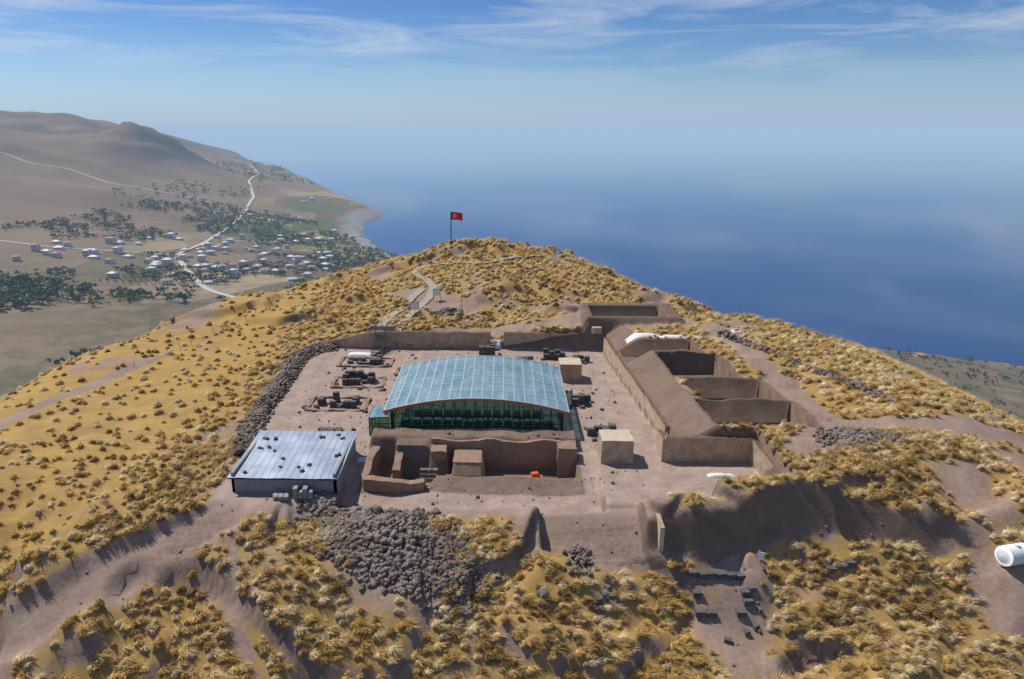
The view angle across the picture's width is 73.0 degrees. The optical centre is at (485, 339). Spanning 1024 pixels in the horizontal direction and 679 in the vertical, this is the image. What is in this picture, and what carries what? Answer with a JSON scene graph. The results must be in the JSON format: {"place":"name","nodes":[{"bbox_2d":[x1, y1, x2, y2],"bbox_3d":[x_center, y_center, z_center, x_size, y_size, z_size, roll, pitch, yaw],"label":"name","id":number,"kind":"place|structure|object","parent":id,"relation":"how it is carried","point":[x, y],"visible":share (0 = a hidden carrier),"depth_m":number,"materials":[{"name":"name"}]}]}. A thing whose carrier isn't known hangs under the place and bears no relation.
{"place":"outdoors","nodes":[
{"label":"outdoors","id":0,"kind":"place"},
{"bbox_2d":[0,240,168,254],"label":"road","id":1,"kind":"structure","parent":0,"point":[72,248],"depth_m":988.28,"materials":[{"name":"beige"}]},
{"bbox_2d":[1,152,234,209],"bbox_3d":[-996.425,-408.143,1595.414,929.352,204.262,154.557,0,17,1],"label":"road","id":2,"kind":"structure","parent":0,"point":[102,180],"depth_m":1613.39,"materials":[{"name":"beige"}]},
{"bbox_2d":[22,300,221,386],"bbox_3d":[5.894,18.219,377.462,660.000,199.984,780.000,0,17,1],"label":"ground slopes","id":3,"kind":"structure","parent":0,"point":[141,328],"depth_m":640.28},
{"bbox_2d":[174,164,260,297],"bbox_3d":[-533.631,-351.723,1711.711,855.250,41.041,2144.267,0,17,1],"label":"road","id":4,"kind":"structure","parent":0,"point":[197,280],"depth_m":1033.35,"materials":[{"name":"beige soil"}]},
{"bbox_2d":[199,252,358,274],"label":"road","id":5,"kind":"structure","parent":0,"point":[289,269],"depth_m":997.05,"materials":[{"name":"beige"}]},
{"bbox_2d":[213,235,364,242],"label":"road","id":6,"kind":"structure","parent":0,"point":[291,242],"depth_m":1338.75,"materials":[{"name":"beige"}]},
{"bbox_2d":[0,238,1023,678],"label":"grassy hill","id":7,"kind":"structure","parent":0,"point":[32,616],"depth_m":69.20,"materials":[{"name":"beige plant"}]},
{"bbox_2d":[134,311,255,365],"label":"slope fence","id":8,"kind":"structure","parent":7,"relation":"on","point":[191,342],"depth_m":131.69,"materials":[{"name":"brown wood"}]},
{"bbox_2d":[288,491,502,623],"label":"stone heap","id":9,"kind":"object","parent":7,"relation":"on","point":[383,533],"visible":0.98,"depth_m":70.15,"materials":[{"name":"grey stone"}]},
{"bbox_2d":[343,504,391,517],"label":"rock pile","id":10,"kind":"object","parent":9,"relation":"on","point":[373,509],"depth_m":75.56,"materials":[{"name":"grey stone"}]},
{"bbox_2d":[376,288,425,330],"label":"footpath","id":11,"kind":"structure","parent":7,"relation":"on","point":[414,295],"depth_m":145.61,"materials":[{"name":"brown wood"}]},
{"bbox_2d":[433,288,440,300],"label":"info board","id":12,"kind":"object","parent":7,"relation":"on","point":[436,292],"visible":1,"depth_m":146.58,"materials":[{"name":"white metal"}]},
{"bbox_2d":[450,212,462,243],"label":"flag pole","id":13,"kind":"object","parent":7,"relation":"on","point":[456,216],"visible":0.98,"depth_m":180.39,"materials":[{"name":"red fabric"}]},
{"bbox_2d":[65,297,962,579],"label":"site ground","id":14,"kind":"structure","parent":7,"relation":"on","point":[729,527],"depth_m":82.83,"materials":[{"name":"brown soil"}]},
{"bbox_2d":[224,341,337,457],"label":"rubble wall","id":15,"kind":"structure","parent":14,"relation":"on","point":[250,427],"depth_m":104.48,"materials":[{"name":"stone"}]},
{"bbox_2d":[227,430,356,500],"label":"shed","id":16,"kind":"structure","parent":14,"relation":"on","point":[300,464],"depth_m":80.83,"materials":[{"name":"metal"}]},
{"bbox_2d":[301,391,367,412],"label":"stone blocks","id":17,"kind":"structure","parent":14,"relation":"on","point":[354,402],"depth_m":102.16,"materials":[{"name":"grey stone"}]},
{"bbox_2d":[318,426,354,430],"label":"stone blocks","id":18,"kind":"structure","parent":14,"relation":"on","point":[320,428],"depth_m":94.05,"materials":[{"name":"grey stone"}]},
{"bbox_2d":[304,395,370,411],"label":"foundation","id":19,"kind":"object","parent":14,"relation":"on","point":[312,400],"visible":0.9,"depth_m":102.69,"materials":[{"name":"brown stone"}]},
{"bbox_2d":[329,376,386,388],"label":"foundation","id":20,"kind":"object","parent":14,"relation":"on","point":[333,385],"visible":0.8,"depth_m":110.03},
{"bbox_2d":[348,352,370,355],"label":"tarp","id":21,"kind":"object","parent":14,"relation":"on","point":[360,353],"visible":0.99,"depth_m":125.57,"materials":[{"name":"white fabric"}]},
{"bbox_2d":[335,370,385,390],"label":"stone blocks","id":22,"kind":"structure","parent":14,"relation":"on","point":[349,377],"depth_m":111.38,"materials":[{"name":"grey stone"}]},
{"bbox_2d":[357,457,366,462],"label":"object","id":23,"kind":"structure","parent":14,"relation":"on","point":[361,459],"depth_m":86.71,"materials":[{"name":"grey metal"}]},
{"bbox_2d":[340,354,388,368],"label":"stone blocks","id":24,"kind":"structure","parent":14,"relation":"on","point":[378,360],"depth_m":120.72,"materials":[{"name":"grey stone"}]},
{"bbox_2d":[336,356,393,367],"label":"foundation","id":25,"kind":"object","parent":14,"relation":"on","point":[367,366],"visible":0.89,"depth_m":119.49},
{"bbox_2d":[367,321,396,355],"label":"steel stairs","id":26,"kind":"structure","parent":14,"relation":"on","point":[384,328],"depth_m":129.09,"materials":[{"name":"grey metal"}]},
{"bbox_2d":[361,446,424,493],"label":"ruined wall","id":27,"kind":"structure","parent":14,"relation":"on","point":[373,483],"depth_m":80.80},
{"bbox_2d":[392,450,403,478],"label":"ruined wall","id":28,"kind":"structure","parent":14,"relation":"on","point":[398,469],"depth_m":85.78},
{"bbox_2d":[322,330,490,348],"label":"wall","id":29,"kind":"structure","parent":14,"relation":"on","point":[444,339],"depth_m":128.67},
{"bbox_2d":[410,302,418,313],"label":"info board","id":30,"kind":"object","parent":14,"relation":"on","point":[414,305],"visible":0.9,"depth_m":141.37,"materials":[{"name":"white metal"}]},
{"bbox_2d":[419,468,437,487],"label":"pit masonry","id":31,"kind":"object","parent":14,"relation":"on","point":[428,475],"visible":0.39,"depth_m":85.10,"materials":[{"name":"stone"}]},
{"bbox_2d":[431,444,446,462],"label":"ruined wall","id":32,"kind":"structure","parent":14,"relation":"on","point":[438,452],"depth_m":86.69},
{"bbox_2d":[429,306,463,316],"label":"stone heap","id":33,"kind":"object","parent":14,"relation":"on","point":[451,311],"visible":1,"depth_m":141.21,"materials":[{"name":"grey stone"}]},
{"bbox_2d":[289,348,643,505],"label":"floor debris","id":34,"kind":"object","parent":14,"relation":"on","point":[431,487],"depth_m":96.91,"materials":[{"name":"grey stone"}]},
{"bbox_2d":[453,448,481,466],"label":"ruined wall","id":35,"kind":"structure","parent":14,"relation":"on","point":[472,457],"depth_m":86.39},
{"bbox_2d":[368,355,569,435],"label":"glass-roofed building","id":36,"kind":"structure","parent":14,"relation":"on","point":[475,392],"depth_m":97.97,"materials":[{"name":"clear glass"}]},
{"bbox_2d":[397,254,544,330],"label":"boardwalk","id":37,"kind":"structure","parent":14,"relation":"on","point":[427,299],"depth_m":156.95,"materials":[{"name":"grey wood"}]},
{"bbox_2d":[479,344,500,355],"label":"stone blocks","id":38,"kind":"structure","parent":14,"relation":"on","point":[490,349],"depth_m":123.04,"materials":[{"name":"grey stone"}]},
{"bbox_2d":[431,437,561,469],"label":"ruined wall","id":39,"kind":"structure","parent":14,"relation":"on","point":[535,454],"depth_m":88.54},
{"bbox_2d":[493,340,500,348],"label":"water tank","id":40,"kind":"object","parent":14,"relation":"on","point":[497,343],"visible":0.8,"depth_m":128.60,"materials":[{"name":"white plastic"}]},
{"bbox_2d":[504,471,542,477],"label":"barrier","id":41,"kind":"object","parent":14,"relation":"on","point":[535,474],"depth_m":87.58,"materials":[{"name":"plastic"}]},
{"bbox_2d":[517,356,532,360],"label":"stone blocks","id":42,"kind":"structure","parent":14,"relation":"on","point":[527,357],"depth_m":122.77,"materials":[{"name":"grey stone"}]},
{"bbox_2d":[503,320,588,345],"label":"wall","id":43,"kind":"structure","parent":14,"relation":"on","point":[512,338],"depth_m":127.93,"materials":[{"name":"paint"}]},
{"bbox_2d":[541,348,564,360],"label":"stone blocks","id":44,"kind":"structure","parent":14,"relation":"on","point":[548,354],"depth_m":122.92,"materials":[{"name":"grey stone"}]},
{"bbox_2d":[558,358,581,381],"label":"pier","id":45,"kind":"structure","parent":14,"relation":"on","point":[571,369],"depth_m":112.04,"materials":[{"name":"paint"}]},
{"bbox_2d":[572,355,589,363],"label":"stone blocks","id":46,"kind":"structure","parent":14,"relation":"on","point":[584,359],"depth_m":121.26,"materials":[{"name":"grey stone"}]},
{"bbox_2d":[568,393,603,410],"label":"stone blocks","id":47,"kind":"structure","parent":14,"relation":"on","point":[582,400],"depth_m":102.81,"materials":[{"name":"grey stone"}]},
{"bbox_2d":[591,326,601,333],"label":"stone block","id":48,"kind":"structure","parent":14,"relation":"on","point":[596,329],"depth_m":126.10,"materials":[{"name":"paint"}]},
{"bbox_2d":[583,423,615,441],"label":"stone blocks","id":49,"kind":"structure","parent":14,"relation":"on","point":[593,430],"depth_m":92.73,"materials":[{"name":"grey stone"}]},
{"bbox_2d":[597,429,633,463],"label":"stone block","id":50,"kind":"structure","parent":14,"relation":"on","point":[615,446],"depth_m":84.98,"materials":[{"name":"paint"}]},
{"bbox_2d":[603,337,669,432],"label":"revetment","id":51,"kind":"object","parent":14,"relation":"on","point":[632,382],"visible":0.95,"depth_m":105.33,"materials":[{"name":"paint"}]},
{"bbox_2d":[625,333,659,342],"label":"tarp cell","id":52,"kind":"object","parent":14,"relation":"on","point":[630,338],"visible":1,"depth_m":118.75},
{"bbox_2d":[656,513,664,550],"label":"return wall","id":53,"kind":"structure","parent":14,"relation":"on","point":[661,528],"depth_m":70.98,"materials":[{"name":"paint"}]},
{"bbox_2d":[656,429,668,461],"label":"wall","id":54,"kind":"structure","parent":14,"relation":"on","point":[660,441],"depth_m":86.34,"materials":[{"name":"paint"}]},
{"bbox_2d":[659,334,685,337],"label":"tarp cell","id":55,"kind":"object","parent":14,"relation":"on","point":[673,336],"visible":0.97,"depth_m":118.03},
{"bbox_2d":[664,435,752,461],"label":"front wall","id":56,"kind":"structure","parent":14,"relation":"on","point":[701,448],"depth_m":85.43,"materials":[{"name":"paint"}]},
{"bbox_2d":[707,473,734,477],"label":"tarp roll","id":57,"kind":"object","parent":14,"relation":"on","point":[714,475],"visible":0.94,"depth_m":82.03,"materials":[{"name":"white plastic"}]},
{"bbox_2d":[731,328,741,332],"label":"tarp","id":58,"kind":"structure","parent":14,"relation":"on","point":[738,331],"depth_m":120.89,"materials":[{"name":"white fabric"}]},
{"bbox_2d":[749,438,772,474],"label":"wall","id":59,"kind":"structure","parent":14,"relation":"on","point":[760,461],"depth_m":83.33,"materials":[{"name":"paint"}]},
{"bbox_2d":[811,424,902,451],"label":"stone heap","id":60,"kind":"object","parent":14,"relation":"on","point":[830,435],"visible":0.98,"depth_m":81.56,"materials":[{"name":"grey stone"}]},
{"bbox_2d":[9,493,1023,678],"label":"scattered stones","id":61,"kind":"object","parent":7,"relation":"on","point":[531,568],"visible":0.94,"depth_m":68.57,"materials":[{"name":"grey stone"}]},
{"bbox_2d":[540,586,545,596],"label":"sign","id":62,"kind":"object","parent":7,"relation":"on","point":[542,589],"visible":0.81,"depth_m":67.04,"materials":[{"name":"white plastic"}]},
{"bbox_2d":[562,542,597,583],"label":"stone heap","id":63,"kind":"object","parent":7,"relation":"on","point":[583,553],"visible":0.94,"depth_m":70.43,"materials":[{"name":"grey stone"}]},
{"bbox_2d":[591,583,617,613],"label":"rocks","id":64,"kind":"object","parent":7,"relation":"on","point":[598,608],"visible":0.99,"depth_m":67.41,"materials":[{"name":"grey stone"}]},
{"bbox_2d":[688,568,762,644],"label":"stone blocks","id":65,"kind":"structure","parent":7,"relation":"on","point":[747,599],"depth_m":69.03,"materials":[{"name":"grey stone"}]},
{"bbox_2d":[758,552,764,562],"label":"sign","id":66,"kind":"object","parent":7,"relation":"on","point":[761,556],"visible":1,"depth_m":70.42,"materials":[{"name":"white plastic"}]},
{"bbox_2d":[717,329,899,403],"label":"rubble wall","id":67,"kind":"structure","parent":7,"relation":"on","point":[746,342],"depth_m":102.25,"materials":[{"name":"stone"}]},
{"bbox_2d":[814,555,876,574],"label":"rocks","id":68,"kind":"object","parent":7,"relation":"on","point":[846,564],"visible":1,"depth_m":70.25,"materials":[{"name":"grey stone"}]},
{"bbox_2d":[995,542,1023,566],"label":"water tank","id":69,"kind":"object","parent":7,"relation":"on","point":[1008,555],"visible":1,"depth_m":66.69,"materials":[{"name":"white plastic"}]},
{"bbox_2d":[0,110,1023,420],"bbox_3d":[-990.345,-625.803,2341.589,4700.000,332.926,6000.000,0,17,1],"label":"land","id":70,"kind":"structure","parent":0,"point":[126,156],"depth_m":1278.72,"materials":[{"name":"brown soil"}]},
{"bbox_2d":[0,272,224,365],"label":"valley trees","id":71,"kind":"object","parent":70,"relation":"on","point":[18,299],"visible":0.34,"depth_m":715.53,"materials":[{"name":"green plant"}]},
{"bbox_2d":[92,269,217,286],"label":"orchard trees","id":72,"kind":"object","parent":70,"relation":"on","point":[106,279],"visible":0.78,"depth_m":843.46,"materials":[{"name":"green plant"}]},
{"bbox_2d":[0,194,399,306],"bbox_3d":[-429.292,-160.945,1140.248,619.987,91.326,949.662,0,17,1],"label":"village trees","id":73,"kind":"object","parent":70,"relation":"on","point":[155,274],"visible":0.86,"depth_m":1141.15,"materials":[{"name":"green plant"}]},
{"bbox_2d":[112,157,314,203],"bbox_3d":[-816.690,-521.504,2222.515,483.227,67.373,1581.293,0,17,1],"label":"trees","id":74,"kind":"object","parent":70,"relation":"on","point":[250,174],"visible":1,"depth_m":2160.09,"materials":[{"name":"green plant"}]},
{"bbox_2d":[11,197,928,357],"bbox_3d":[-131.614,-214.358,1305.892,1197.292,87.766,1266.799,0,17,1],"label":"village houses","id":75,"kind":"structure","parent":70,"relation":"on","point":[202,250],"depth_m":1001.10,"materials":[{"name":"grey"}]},
{"bbox_2d":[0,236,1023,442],"bbox_3d":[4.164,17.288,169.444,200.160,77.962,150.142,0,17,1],"label":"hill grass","id":76,"kind":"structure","parent":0,"point":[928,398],"depth_m":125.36,"materials":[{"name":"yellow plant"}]},
{"bbox_2d":[0,0,1023,125],"label":"sky","id":77,"kind":"structure","parent":0,"point":[140,62],"materials":[{"name":"blue"}]},
{"bbox_2d":[556,440,576,477],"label":"wall","id":78,"kind":"structure","parent":0,"point":[566,456],"depth_m":86.79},
{"bbox_2d":[147,126,1023,366],"bbox_3d":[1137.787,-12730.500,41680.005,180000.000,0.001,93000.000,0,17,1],"label":"lake water","id":79,"kind":"structure","parent":0,"point":[896,238],"depth_m":2134.29,"materials":[{"name":"blue liquid"}]},
{"bbox_2d":[862,345,1023,417],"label":"shrubs","id":80,"kind":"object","parent":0,"point":[967,373],"depth_m":650.34,"materials":[{"name":"green plant"}]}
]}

